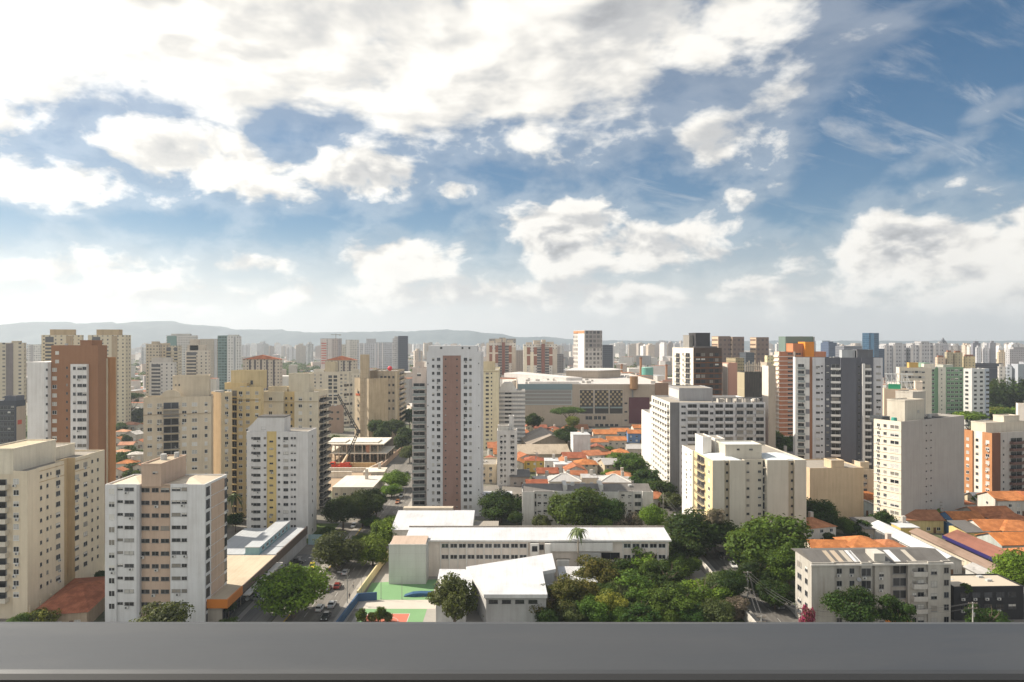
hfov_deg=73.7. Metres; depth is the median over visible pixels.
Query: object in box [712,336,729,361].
apartment tower
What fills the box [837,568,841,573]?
window
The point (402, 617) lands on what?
red court
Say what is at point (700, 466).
window
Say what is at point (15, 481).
window
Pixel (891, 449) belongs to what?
window
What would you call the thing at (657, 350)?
skyline block
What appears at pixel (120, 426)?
tree
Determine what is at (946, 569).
window
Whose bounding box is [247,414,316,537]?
apartment tower
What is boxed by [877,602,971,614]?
power line
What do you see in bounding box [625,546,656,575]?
tree
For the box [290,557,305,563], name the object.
car
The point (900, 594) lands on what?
window
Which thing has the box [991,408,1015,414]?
tree
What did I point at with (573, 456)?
house
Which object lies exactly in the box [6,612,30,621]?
tree
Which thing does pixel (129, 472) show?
tree
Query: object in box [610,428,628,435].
house
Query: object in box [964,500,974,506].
house
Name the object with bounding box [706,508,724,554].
tree
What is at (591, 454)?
house
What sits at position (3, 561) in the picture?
window
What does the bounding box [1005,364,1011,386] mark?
apartment tower
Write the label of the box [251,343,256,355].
skyline block
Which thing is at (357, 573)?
avenue
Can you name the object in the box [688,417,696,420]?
window
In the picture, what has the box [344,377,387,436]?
concrete building
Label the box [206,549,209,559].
window
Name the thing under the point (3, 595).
window
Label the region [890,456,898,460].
window
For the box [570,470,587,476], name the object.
house
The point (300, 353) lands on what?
skyline block
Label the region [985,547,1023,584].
tree
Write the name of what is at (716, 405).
window
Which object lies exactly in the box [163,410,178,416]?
window
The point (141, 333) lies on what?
hills
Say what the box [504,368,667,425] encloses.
shopping mall
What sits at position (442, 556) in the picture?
window
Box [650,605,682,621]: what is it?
tree
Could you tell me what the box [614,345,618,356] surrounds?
skyline block
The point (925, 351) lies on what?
apartment tower
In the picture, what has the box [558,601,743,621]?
school garden
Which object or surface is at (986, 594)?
window
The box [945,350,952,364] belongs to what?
apartment tower
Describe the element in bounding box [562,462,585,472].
house
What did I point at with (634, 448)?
house
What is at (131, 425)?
house
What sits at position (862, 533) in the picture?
tree
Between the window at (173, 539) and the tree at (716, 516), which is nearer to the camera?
the window at (173, 539)
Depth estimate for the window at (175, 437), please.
247.63 m
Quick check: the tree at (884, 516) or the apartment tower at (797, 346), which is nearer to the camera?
the tree at (884, 516)
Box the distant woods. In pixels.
[26,354,658,385]
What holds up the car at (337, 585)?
on the avenue
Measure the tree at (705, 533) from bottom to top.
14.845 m
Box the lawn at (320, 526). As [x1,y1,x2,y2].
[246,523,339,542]
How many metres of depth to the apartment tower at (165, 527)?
167.45 m
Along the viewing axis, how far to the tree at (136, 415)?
555.74 m
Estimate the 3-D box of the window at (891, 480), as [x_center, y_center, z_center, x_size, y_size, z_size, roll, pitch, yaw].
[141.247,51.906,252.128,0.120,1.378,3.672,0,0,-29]
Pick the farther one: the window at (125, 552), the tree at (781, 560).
the tree at (781, 560)
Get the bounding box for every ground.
[0,420,1023,621]
[329,449,397,490]
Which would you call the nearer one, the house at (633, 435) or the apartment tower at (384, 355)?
the house at (633, 435)
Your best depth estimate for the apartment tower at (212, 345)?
760.43 m
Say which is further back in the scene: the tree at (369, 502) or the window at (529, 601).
the tree at (369, 502)
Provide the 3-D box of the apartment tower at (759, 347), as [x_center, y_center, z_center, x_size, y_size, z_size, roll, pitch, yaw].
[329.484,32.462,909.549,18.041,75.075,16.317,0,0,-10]
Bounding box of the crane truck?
[330,394,360,466]
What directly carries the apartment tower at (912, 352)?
on the ground at (349, 431)
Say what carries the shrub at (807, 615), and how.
on the street at (768, 612)
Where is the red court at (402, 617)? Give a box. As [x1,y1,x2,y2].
[364,614,408,621]
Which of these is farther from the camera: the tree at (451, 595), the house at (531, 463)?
the house at (531, 463)
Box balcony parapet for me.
[0,622,1023,681]
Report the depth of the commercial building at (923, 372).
416.99 m
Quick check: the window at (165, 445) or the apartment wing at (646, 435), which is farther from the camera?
the apartment wing at (646, 435)
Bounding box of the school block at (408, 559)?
[388,536,428,583]
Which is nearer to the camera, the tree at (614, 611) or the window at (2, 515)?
the tree at (614, 611)
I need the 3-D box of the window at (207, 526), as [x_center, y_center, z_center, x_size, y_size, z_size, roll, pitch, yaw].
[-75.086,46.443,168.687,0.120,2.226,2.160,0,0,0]
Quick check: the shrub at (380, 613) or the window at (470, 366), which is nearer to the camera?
the shrub at (380, 613)
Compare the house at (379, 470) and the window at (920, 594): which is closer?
the window at (920, 594)
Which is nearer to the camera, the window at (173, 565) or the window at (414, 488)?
the window at (173, 565)
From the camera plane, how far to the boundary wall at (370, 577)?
197.74 m
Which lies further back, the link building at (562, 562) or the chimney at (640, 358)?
the chimney at (640, 358)
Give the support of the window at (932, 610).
in the apartment block at (919, 577)
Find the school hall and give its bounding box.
[392,506,474,537]
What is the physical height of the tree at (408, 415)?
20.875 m
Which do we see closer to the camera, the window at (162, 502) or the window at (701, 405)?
the window at (162, 502)
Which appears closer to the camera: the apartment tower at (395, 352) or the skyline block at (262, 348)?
the apartment tower at (395, 352)
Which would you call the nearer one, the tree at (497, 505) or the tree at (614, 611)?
the tree at (614, 611)
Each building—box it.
[207,554,282,621]
[227,520,307,571]
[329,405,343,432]
[329,437,394,462]
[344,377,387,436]
[370,369,405,437]
[556,559,569,580]
[557,566,597,582]
[805,458,863,518]
[852,460,873,492]
[883,373,922,415]
[896,362,934,413]
[951,574,1023,619]
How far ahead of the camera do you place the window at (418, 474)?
280.67 m
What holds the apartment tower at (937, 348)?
on the ground at (349, 431)
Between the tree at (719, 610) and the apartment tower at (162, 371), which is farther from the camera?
the apartment tower at (162, 371)
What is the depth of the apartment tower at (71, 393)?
232.00 m
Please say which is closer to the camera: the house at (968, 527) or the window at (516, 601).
the window at (516, 601)
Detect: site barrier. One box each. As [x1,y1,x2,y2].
[329,463,375,467]
[329,467,367,471]
[329,471,351,477]
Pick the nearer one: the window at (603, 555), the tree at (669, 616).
the tree at (669, 616)
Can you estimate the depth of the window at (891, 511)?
252.14 m
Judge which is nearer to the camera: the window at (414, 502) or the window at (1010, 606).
the window at (1010, 606)
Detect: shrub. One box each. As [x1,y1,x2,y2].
[355,608,366,621]
[367,612,375,621]
[374,606,386,621]
[383,611,392,621]
[799,604,815,621]
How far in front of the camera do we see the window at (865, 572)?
165.28 m
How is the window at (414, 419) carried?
in the apartment wing at (419, 433)
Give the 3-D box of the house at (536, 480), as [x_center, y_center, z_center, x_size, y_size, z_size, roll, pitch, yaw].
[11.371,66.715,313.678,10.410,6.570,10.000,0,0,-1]
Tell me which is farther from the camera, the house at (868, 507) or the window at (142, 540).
the house at (868, 507)
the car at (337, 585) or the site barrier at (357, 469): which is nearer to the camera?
the car at (337, 585)
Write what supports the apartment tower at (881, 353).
on the ground at (349, 431)
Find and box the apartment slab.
[650,385,764,496]
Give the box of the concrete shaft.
[360,354,368,436]
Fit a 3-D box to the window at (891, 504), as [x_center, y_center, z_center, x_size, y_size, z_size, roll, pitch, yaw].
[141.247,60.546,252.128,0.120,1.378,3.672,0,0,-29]
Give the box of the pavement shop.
[235,556,301,620]
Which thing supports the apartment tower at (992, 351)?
on the ground at (349, 431)
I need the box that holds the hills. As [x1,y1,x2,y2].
[0,321,1023,349]
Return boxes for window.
[0,479,6,484]
[0,491,6,496]
[0,502,6,507]
[0,513,6,518]
[0,524,6,530]
[0,535,86,556]
[0,536,6,541]
[0,558,6,564]
[0,569,6,575]
[0,581,6,586]
[0,592,6,598]
[13,479,18,483]
[13,490,18,495]
[13,501,18,506]
[13,513,18,517]
[13,524,18,529]
[13,547,18,551]
[13,558,18,563]
[13,569,18,574]
[13,581,18,585]
[13,592,18,597]
[46,351,81,396]
[108,489,114,494]
[108,501,114,507]
[108,540,114,545]
[108,552,226,592]
[108,591,114,596]
[108,603,114,609]
[109,514,114,519]
[109,527,114,532]
[109,565,114,570]
[109,578,114,583]
[124,488,133,490]
[124,500,133,503]
[124,513,133,516]
[124,526,133,529]
[124,538,133,541]
[124,551,133,554]
[124,564,133,567]
[124,577,133,579]
[124,589,133,592]
[124,602,133,605]
[141,488,149,491]
[141,501,149,504]
[141,513,149,517]
[141,526,149,530]
[141,539,149,542]
[141,551,149,555]
[141,564,149,568]
[141,577,149,580]
[141,589,149,593]
[141,602,149,606]
[151,513,158,517]
[151,526,158,530]
[151,564,158,568]
[152,551,158,555]
[152,589,158,593]
[160,513,169,517]
[160,526,168,530]
[160,564,169,568]
[161,488,168,491]
[161,501,168,504]
[161,539,168,542]
[161,551,168,555]
[161,577,168,580]
[161,589,168,593]
[163,402,178,408]
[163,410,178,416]
[163,418,178,424]
[163,426,178,432]
[163,434,178,440]
[163,442,178,448]
[163,450,178,454]
[171,513,180,516]
[171,551,180,554]
[171,564,180,567]
[172,487,180,490]
[172,500,180,503]
[172,538,180,541]
[172,576,180,579]
[172,589,180,592]
[206,486,209,496]
[206,498,209,508]
[206,511,209,521]
[206,523,209,534]
[206,536,209,546]
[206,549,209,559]
[206,561,209,572]
[206,574,209,584]
[206,586,209,597]
[223,608,227,618]
[235,597,239,610]
[241,591,245,604]
[251,437,312,530]
[269,397,326,503]
[413,383,424,385]
[413,390,424,392]
[413,397,424,399]
[413,404,424,406]
[413,411,424,413]
[413,418,424,420]
[413,425,424,427]
[413,432,424,434]
[413,439,424,441]
[413,446,424,448]
[413,452,424,455]
[413,459,424,462]
[413,466,424,469]
[413,473,424,476]
[413,480,424,483]
[413,487,424,490]
[413,494,424,497]
[413,501,424,504]
[427,347,478,508]
[441,544,448,547]
[441,555,448,558]
[489,600,497,603]
[502,600,510,603]
[515,600,523,603]
[528,600,536,603]
[532,546,537,551]
[539,544,543,549]
[601,553,619,558]
[653,400,763,487]
[658,544,665,547]
[658,555,665,558]
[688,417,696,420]
[688,424,696,427]
[697,454,704,464]
[697,462,704,472]
[697,471,704,480]
[697,479,704,488]
[697,487,704,497]
[697,495,704,505]
[697,503,704,513]
[700,404,707,407]
[700,424,707,427]
[715,404,722,407]
[725,424,732,427]
[756,417,763,420]
[797,560,801,568]
[798,364,880,467]
[831,364,838,367]
[831,397,838,400]
[831,404,838,407]
[831,417,838,420]
[831,444,838,447]
[831,450,838,453]
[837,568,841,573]
[849,568,854,573]
[861,568,871,576]
[861,581,870,588]
[890,425,898,428]
[890,432,898,436]
[890,440,898,444]
[890,448,898,452]
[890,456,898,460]
[890,463,898,468]
[890,471,898,475]
[890,479,898,483]
[890,487,898,491]
[890,494,898,499]
[890,502,898,507]
[890,510,898,515]
[892,578,905,586]
[893,565,905,573]
[893,590,905,598]
[918,567,923,571]
[918,592,923,596]
[918,604,923,608]
[918,617,923,621]
[931,569,936,574]
[931,581,936,586]
[931,593,937,599]
[931,606,936,611]
[944,567,948,573]
[944,580,948,585]
[944,592,948,597]
[944,604,948,610]
[960,593,968,597]
[972,592,980,597]
[984,592,992,597]
[984,604,991,608]
[996,592,1003,596]
[996,604,1003,608]
[1008,592,1015,596]
[1008,604,1015,608]
[1010,438,1021,441]
[1010,444,1021,448]
[1010,451,1021,455]
[1010,458,1021,461]
[1010,465,1021,468]
[1010,471,1021,475]
[1010,478,1021,482]
[1010,485,1021,489]
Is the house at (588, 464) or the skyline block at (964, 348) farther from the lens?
the skyline block at (964, 348)
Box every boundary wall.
[308,534,336,544]
[336,592,376,621]
[357,548,388,592]
[697,555,755,621]
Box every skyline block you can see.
[141,346,145,363]
[241,345,249,355]
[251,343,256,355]
[257,342,268,355]
[269,346,273,355]
[276,344,282,353]
[281,346,285,358]
[287,346,295,360]
[296,344,305,363]
[306,342,313,364]
[315,346,319,358]
[408,344,411,354]
[413,349,421,366]
[415,344,421,350]
[423,343,428,358]
[426,342,432,360]
[479,346,485,356]
[557,345,563,353]
[561,343,568,350]
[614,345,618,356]
[619,339,624,363]
[628,344,635,361]
[636,343,644,355]
[640,345,645,354]
[646,344,654,356]
[655,343,658,357]
[659,342,666,360]
[668,342,673,355]
[775,342,780,351]
[851,343,861,345]
[939,343,948,356]
[951,344,961,351]
[962,343,969,355]
[967,345,970,354]
[996,346,1003,358]
[1004,343,1022,351]
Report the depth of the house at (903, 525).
242.43 m
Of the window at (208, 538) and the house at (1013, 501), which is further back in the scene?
the house at (1013, 501)
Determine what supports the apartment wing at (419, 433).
on the ground at (349, 431)
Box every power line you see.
[745,572,761,619]
[746,572,801,609]
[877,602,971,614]
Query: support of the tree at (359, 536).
on the avenue
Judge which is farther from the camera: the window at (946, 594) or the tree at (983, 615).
the window at (946, 594)
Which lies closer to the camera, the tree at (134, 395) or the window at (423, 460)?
the window at (423, 460)
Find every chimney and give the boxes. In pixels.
[639,357,641,374]
[665,364,667,379]
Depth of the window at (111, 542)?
166.98 m
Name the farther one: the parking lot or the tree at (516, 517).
the tree at (516, 517)
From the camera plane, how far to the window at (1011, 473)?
296.80 m
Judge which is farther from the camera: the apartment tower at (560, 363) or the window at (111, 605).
the apartment tower at (560, 363)
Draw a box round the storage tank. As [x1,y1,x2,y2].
[642,367,652,375]
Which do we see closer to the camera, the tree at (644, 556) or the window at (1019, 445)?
the tree at (644, 556)
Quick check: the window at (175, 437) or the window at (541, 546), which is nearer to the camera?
the window at (541, 546)
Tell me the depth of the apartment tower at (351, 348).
1100.00 m
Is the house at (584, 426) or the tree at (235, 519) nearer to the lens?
the tree at (235, 519)
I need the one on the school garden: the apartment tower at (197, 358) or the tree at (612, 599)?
the tree at (612, 599)
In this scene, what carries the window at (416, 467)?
in the apartment wing at (419, 433)
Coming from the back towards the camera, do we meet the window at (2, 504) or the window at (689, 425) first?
the window at (689, 425)
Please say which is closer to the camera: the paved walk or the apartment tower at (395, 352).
the paved walk
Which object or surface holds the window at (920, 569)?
in the apartment block at (919, 577)
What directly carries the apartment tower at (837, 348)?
on the ground at (349, 431)
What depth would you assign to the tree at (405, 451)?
389.53 m
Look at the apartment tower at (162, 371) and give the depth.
560.00 m
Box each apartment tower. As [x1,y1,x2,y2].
[0,341,25,399]
[0,439,104,618]
[27,340,115,483]
[27,344,40,361]
[41,329,83,360]
[88,329,130,423]
[105,446,227,621]
[143,374,212,473]
[146,341,161,395]
[149,358,176,395]
[160,343,181,374]
[166,334,197,374]
[186,339,209,374]
[200,339,217,377]
[218,335,227,390]
[224,370,266,516]
[227,335,240,391]
[243,355,281,390]
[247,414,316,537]
[264,373,330,509]
[320,338,341,368]
[326,356,357,370]
[342,344,345,356]
[346,340,358,359]
[351,369,359,420]
[358,339,375,368]
[376,342,392,368]
[393,336,397,368]
[398,336,407,370]
[427,346,482,515]
[483,361,499,449]
[486,338,515,377]
[489,338,515,342]
[516,350,522,371]
[523,340,556,374]
[557,354,563,372]
[573,330,601,367]
[602,345,613,367]
[672,333,721,394]
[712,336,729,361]
[722,362,736,394]
[726,358,743,370]
[730,337,743,357]
[737,362,761,400]
[740,352,753,370]
[750,337,768,370]
[765,355,773,365]
[773,336,825,448]
[793,349,882,468]
[816,341,822,350]
[821,341,836,356]
[835,346,861,356]
[862,333,878,356]
[879,344,892,380]
[879,349,883,377]
[889,343,905,377]
[906,343,918,366]
[914,341,932,363]
[918,362,962,413]
[932,343,942,363]
[935,355,944,365]
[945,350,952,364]
[953,351,962,366]
[963,355,974,367]
[963,368,988,428]
[964,414,1023,497]
[971,341,979,355]
[975,345,980,362]
[982,345,988,362]
[989,341,995,362]
[997,350,1004,366]
[998,364,1004,406]
[1005,347,1023,365]
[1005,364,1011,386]
[1011,362,1023,402]
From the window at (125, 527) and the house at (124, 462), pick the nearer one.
the window at (125, 527)
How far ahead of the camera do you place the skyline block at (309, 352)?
1739.76 m
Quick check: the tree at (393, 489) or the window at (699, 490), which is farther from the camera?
the tree at (393, 489)
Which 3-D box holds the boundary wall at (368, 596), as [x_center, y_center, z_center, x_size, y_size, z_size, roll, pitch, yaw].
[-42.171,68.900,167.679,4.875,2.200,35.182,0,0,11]
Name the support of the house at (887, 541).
on the ground at (349, 431)
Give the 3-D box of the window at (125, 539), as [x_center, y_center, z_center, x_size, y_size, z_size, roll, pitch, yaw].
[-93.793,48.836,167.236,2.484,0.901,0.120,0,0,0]
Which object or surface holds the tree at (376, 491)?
on the avenue
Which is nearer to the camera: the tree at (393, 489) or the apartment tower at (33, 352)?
the tree at (393, 489)
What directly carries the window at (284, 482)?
in the apartment tower at (281, 469)
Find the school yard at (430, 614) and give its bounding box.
[352,556,705,621]
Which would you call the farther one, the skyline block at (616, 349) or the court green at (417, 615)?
the skyline block at (616, 349)
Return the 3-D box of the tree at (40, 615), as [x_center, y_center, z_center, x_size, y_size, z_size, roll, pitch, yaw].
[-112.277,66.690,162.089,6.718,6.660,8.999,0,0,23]
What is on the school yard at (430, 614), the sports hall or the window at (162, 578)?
the sports hall
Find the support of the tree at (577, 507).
on the ground at (349, 431)
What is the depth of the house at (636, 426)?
495.70 m
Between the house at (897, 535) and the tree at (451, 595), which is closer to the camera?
the tree at (451, 595)
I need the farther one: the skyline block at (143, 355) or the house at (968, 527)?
the skyline block at (143, 355)
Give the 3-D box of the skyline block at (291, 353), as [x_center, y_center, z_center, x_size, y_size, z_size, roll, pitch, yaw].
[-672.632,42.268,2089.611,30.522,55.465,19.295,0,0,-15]
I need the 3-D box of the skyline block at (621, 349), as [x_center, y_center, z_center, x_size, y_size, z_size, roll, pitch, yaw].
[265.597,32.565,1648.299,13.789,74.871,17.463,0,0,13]
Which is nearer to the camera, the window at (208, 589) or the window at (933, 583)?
the window at (933, 583)
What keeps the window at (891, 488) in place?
in the apartment block at (918, 457)
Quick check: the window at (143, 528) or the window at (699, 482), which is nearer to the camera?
the window at (143, 528)
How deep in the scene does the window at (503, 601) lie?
167.18 m
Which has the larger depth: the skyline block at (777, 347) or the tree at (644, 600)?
the skyline block at (777, 347)
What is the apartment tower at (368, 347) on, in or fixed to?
on the ground at (349, 431)
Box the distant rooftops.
[26,347,996,415]
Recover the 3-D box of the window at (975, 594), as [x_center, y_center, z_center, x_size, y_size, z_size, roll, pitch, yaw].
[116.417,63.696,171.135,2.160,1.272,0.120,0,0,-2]
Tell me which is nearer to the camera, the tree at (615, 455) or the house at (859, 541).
the house at (859, 541)
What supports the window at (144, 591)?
in the apartment tower at (165, 527)
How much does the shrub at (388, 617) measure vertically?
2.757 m
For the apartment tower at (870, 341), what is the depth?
1006.19 m
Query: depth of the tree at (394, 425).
446.93 m
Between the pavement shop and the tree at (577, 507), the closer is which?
the pavement shop
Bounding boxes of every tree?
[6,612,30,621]
[14,606,62,621]
[93,570,104,576]
[116,424,127,430]
[116,451,128,462]
[121,434,132,441]
[121,469,140,477]
[123,445,136,450]
[123,462,139,469]
[129,600,195,621]
[131,392,145,410]
[131,408,142,422]
[218,616,238,621]
[224,602,236,618]
[227,493,243,525]
[227,512,244,531]
[249,562,331,617]
[310,529,370,568]
[318,526,337,536]
[319,494,361,530]
[349,488,383,526]
[351,533,368,539]
[355,533,388,565]
[358,514,382,525]
[366,419,382,431]
[366,488,387,516]
[368,518,398,550]
[372,428,391,436]
[375,420,390,430]
[380,469,410,486]
[380,483,402,496]
[385,514,395,520]
[388,418,405,446]
[394,434,411,448]
[397,427,411,438]
[398,445,411,462]
[403,408,411,428]
[423,572,478,621]
[477,488,521,523]
[507,511,523,525]
[525,412,543,429]
[528,583,573,613]
[531,514,550,525]
[534,607,558,621]
[546,486,607,525]
[548,572,601,601]
[550,406,586,418]
[552,424,577,443]
[554,599,588,621]
[565,416,579,425]
[569,527,587,565]
[572,553,619,587]
[574,593,614,621]
[592,516,613,525]
[594,496,626,523]
[594,588,628,621]
[597,582,617,594]
[600,469,615,474]
[602,567,657,602]
[604,445,613,450]
[605,452,622,457]
[606,557,643,578]
[608,580,635,602]
[608,605,634,621]
[612,452,650,475]
[612,511,642,525]
[612,600,662,621]
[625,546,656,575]
[628,468,661,482]
[632,587,662,607]
[637,503,667,525]
[638,558,670,577]
[646,480,677,492]
[646,562,685,588]
[646,581,703,612]
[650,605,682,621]
[658,491,681,508]
[658,506,738,555]
[666,553,702,577]
[669,535,707,558]
[672,577,732,601]
[675,602,708,621]
[697,596,736,621]
[699,571,745,600]
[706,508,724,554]
[714,568,749,597]
[722,512,813,567]
[725,595,750,621]
[726,527,749,557]
[736,558,786,590]
[755,578,794,609]
[761,542,798,594]
[776,430,783,443]
[776,435,792,450]
[806,497,840,528]
[819,585,880,621]
[822,532,835,538]
[836,516,858,534]
[853,519,872,531]
[857,531,869,537]
[868,510,897,524]
[876,592,916,621]
[952,411,989,428]
[959,583,972,593]
[963,604,1013,621]
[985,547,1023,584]
[989,374,1023,407]
[989,406,1012,419]
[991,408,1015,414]
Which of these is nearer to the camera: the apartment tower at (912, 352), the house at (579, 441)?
the house at (579, 441)
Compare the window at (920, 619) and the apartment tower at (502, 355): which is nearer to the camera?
the window at (920, 619)
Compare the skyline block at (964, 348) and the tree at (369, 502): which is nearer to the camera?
the tree at (369, 502)
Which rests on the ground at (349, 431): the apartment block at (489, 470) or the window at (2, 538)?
the apartment block at (489, 470)
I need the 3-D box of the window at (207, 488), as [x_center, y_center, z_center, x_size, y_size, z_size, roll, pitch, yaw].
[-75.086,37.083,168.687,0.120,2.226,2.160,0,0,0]
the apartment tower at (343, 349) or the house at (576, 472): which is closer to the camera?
the house at (576, 472)
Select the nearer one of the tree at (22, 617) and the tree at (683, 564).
the tree at (22, 617)
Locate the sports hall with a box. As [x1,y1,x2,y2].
[436,553,555,621]
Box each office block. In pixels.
[0,395,25,443]
[499,382,524,440]
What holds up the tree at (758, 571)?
on the street at (768, 612)
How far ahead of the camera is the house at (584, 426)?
516.64 m
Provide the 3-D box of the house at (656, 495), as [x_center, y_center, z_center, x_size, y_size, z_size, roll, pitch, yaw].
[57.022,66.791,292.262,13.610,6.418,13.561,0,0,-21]
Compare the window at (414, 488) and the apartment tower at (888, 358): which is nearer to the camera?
the window at (414, 488)
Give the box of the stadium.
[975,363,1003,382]
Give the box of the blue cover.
[404,591,430,596]
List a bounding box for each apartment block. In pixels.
[312,361,351,425]
[483,457,496,483]
[497,415,516,485]
[522,480,652,525]
[682,433,805,546]
[760,361,775,447]
[791,543,953,621]
[870,390,963,520]
[1016,403,1023,420]
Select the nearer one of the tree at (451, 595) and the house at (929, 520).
the tree at (451, 595)
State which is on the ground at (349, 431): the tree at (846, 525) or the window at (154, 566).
the tree at (846, 525)
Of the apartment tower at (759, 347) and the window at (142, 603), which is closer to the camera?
the window at (142, 603)
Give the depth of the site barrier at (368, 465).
376.00 m
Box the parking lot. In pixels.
[229,554,321,621]
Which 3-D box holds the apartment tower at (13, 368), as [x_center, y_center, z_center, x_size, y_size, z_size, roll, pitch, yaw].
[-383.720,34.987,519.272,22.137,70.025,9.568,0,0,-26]
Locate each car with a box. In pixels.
[250,594,263,601]
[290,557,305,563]
[315,604,324,611]
[320,611,330,620]
[327,600,336,607]
[333,582,341,588]
[341,569,349,574]
[350,522,356,527]
[717,550,725,556]
[729,561,737,567]
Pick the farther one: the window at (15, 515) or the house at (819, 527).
the house at (819, 527)
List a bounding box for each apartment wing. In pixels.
[211,390,231,515]
[412,362,426,505]
[642,409,651,469]
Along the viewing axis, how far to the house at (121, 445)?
434.69 m
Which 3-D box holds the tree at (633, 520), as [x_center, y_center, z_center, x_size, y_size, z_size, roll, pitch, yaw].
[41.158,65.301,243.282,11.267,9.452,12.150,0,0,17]
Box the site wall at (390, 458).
[370,447,402,474]
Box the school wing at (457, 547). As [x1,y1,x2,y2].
[406,526,671,575]
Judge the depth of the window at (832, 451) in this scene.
300.93 m
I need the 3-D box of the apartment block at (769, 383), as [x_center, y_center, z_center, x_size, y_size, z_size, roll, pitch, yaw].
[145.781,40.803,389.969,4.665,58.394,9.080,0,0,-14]
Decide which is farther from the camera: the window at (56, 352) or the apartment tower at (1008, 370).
the apartment tower at (1008, 370)
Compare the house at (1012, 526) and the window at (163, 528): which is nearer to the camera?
the window at (163, 528)
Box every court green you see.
[358,609,426,621]
[366,579,436,599]
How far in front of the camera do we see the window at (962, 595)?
171.07 m
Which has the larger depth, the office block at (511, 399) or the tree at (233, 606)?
the office block at (511, 399)
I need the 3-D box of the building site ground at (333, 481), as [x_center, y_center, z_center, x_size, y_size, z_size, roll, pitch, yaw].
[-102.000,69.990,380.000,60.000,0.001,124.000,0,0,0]
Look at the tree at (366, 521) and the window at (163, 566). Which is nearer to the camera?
the window at (163, 566)
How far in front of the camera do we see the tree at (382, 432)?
437.41 m
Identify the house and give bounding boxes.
[33,576,104,621]
[116,429,131,436]
[116,436,126,445]
[116,449,130,452]
[116,456,139,467]
[116,466,128,479]
[118,441,137,449]
[125,430,142,440]
[126,422,139,429]
[127,451,142,462]
[132,463,140,472]
[136,423,142,430]
[136,439,142,447]
[332,469,383,497]
[363,462,387,474]
[482,485,511,506]
[487,442,496,455]
[493,448,496,456]
[509,469,530,486]
[517,444,569,457]
[517,451,530,458]
[517,457,524,468]
[521,427,569,449]
[524,453,543,471]
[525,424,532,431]
[525,479,547,482]
[531,470,550,478]
[532,424,547,429]
[535,467,558,475]
[544,454,558,466]
[547,424,558,429]
[547,470,581,482]
[553,456,571,473]
[558,456,572,461]
[560,452,586,460]
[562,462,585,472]
[570,427,590,451]
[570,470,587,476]
[573,458,597,473]
[575,424,588,431]
[580,469,597,482]
[581,450,605,459]
[590,436,608,445]
[590,443,608,450]
[591,429,616,439]
[592,458,605,469]
[597,458,619,472]
[598,474,631,482]
[605,436,626,448]
[605,467,630,476]
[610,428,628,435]
[611,448,629,453]
[625,444,641,454]
[626,429,641,442]
[630,424,641,429]
[653,490,665,506]
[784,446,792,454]
[806,511,837,538]
[806,539,848,547]
[833,535,886,547]
[849,517,876,539]
[864,491,873,503]
[864,499,873,515]
[871,520,963,573]
[875,533,905,546]
[889,516,919,534]
[904,509,945,532]
[909,528,1023,585]
[940,511,984,532]
[942,529,1007,563]
[947,520,989,536]
[955,506,1012,517]
[963,562,993,573]
[964,492,980,505]
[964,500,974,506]
[966,519,1008,531]
[976,532,1023,547]
[977,491,1023,515]
[985,511,1023,520]
[999,520,1023,531]
[1003,547,1023,553]
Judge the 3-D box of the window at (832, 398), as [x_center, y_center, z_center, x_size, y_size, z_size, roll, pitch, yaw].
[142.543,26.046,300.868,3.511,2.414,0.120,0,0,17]
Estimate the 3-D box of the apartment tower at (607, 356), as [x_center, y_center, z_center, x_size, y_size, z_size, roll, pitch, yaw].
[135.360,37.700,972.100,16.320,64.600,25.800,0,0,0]
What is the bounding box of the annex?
[474,521,498,525]
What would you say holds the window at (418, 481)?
in the apartment wing at (419, 433)
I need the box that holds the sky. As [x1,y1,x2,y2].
[0,0,1023,340]
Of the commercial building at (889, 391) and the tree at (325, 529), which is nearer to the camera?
the tree at (325, 529)
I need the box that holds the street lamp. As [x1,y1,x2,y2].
[337,572,347,602]
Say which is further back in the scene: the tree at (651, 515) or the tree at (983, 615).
the tree at (651, 515)
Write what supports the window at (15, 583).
in the apartment tower at (52, 517)
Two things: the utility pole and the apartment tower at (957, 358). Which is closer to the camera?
the utility pole
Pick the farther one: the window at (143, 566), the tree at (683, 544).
the tree at (683, 544)
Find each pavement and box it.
[272,483,387,621]
[333,499,411,621]
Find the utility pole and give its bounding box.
[968,602,977,621]
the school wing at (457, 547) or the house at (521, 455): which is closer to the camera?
the school wing at (457, 547)
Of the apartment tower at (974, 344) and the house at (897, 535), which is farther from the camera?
the apartment tower at (974, 344)
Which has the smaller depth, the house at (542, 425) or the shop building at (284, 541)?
the shop building at (284, 541)
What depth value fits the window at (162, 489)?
167.88 m
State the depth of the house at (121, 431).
492.87 m
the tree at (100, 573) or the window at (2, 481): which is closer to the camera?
the window at (2, 481)
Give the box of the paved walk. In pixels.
[355,600,435,608]
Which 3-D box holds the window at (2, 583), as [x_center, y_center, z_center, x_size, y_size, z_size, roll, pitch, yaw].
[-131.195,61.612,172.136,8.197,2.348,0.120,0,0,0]
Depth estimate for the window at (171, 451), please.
247.51 m
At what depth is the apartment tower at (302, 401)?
284.88 m
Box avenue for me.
[285,426,411,621]
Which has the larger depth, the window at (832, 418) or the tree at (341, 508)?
the window at (832, 418)
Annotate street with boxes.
[588,426,799,621]
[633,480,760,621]
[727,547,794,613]
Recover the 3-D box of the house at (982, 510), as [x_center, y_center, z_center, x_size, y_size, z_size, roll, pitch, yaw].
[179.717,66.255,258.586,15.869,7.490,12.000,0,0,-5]
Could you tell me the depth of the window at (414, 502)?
280.67 m
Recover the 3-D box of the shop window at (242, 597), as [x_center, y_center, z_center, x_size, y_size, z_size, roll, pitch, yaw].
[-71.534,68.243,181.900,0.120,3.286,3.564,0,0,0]

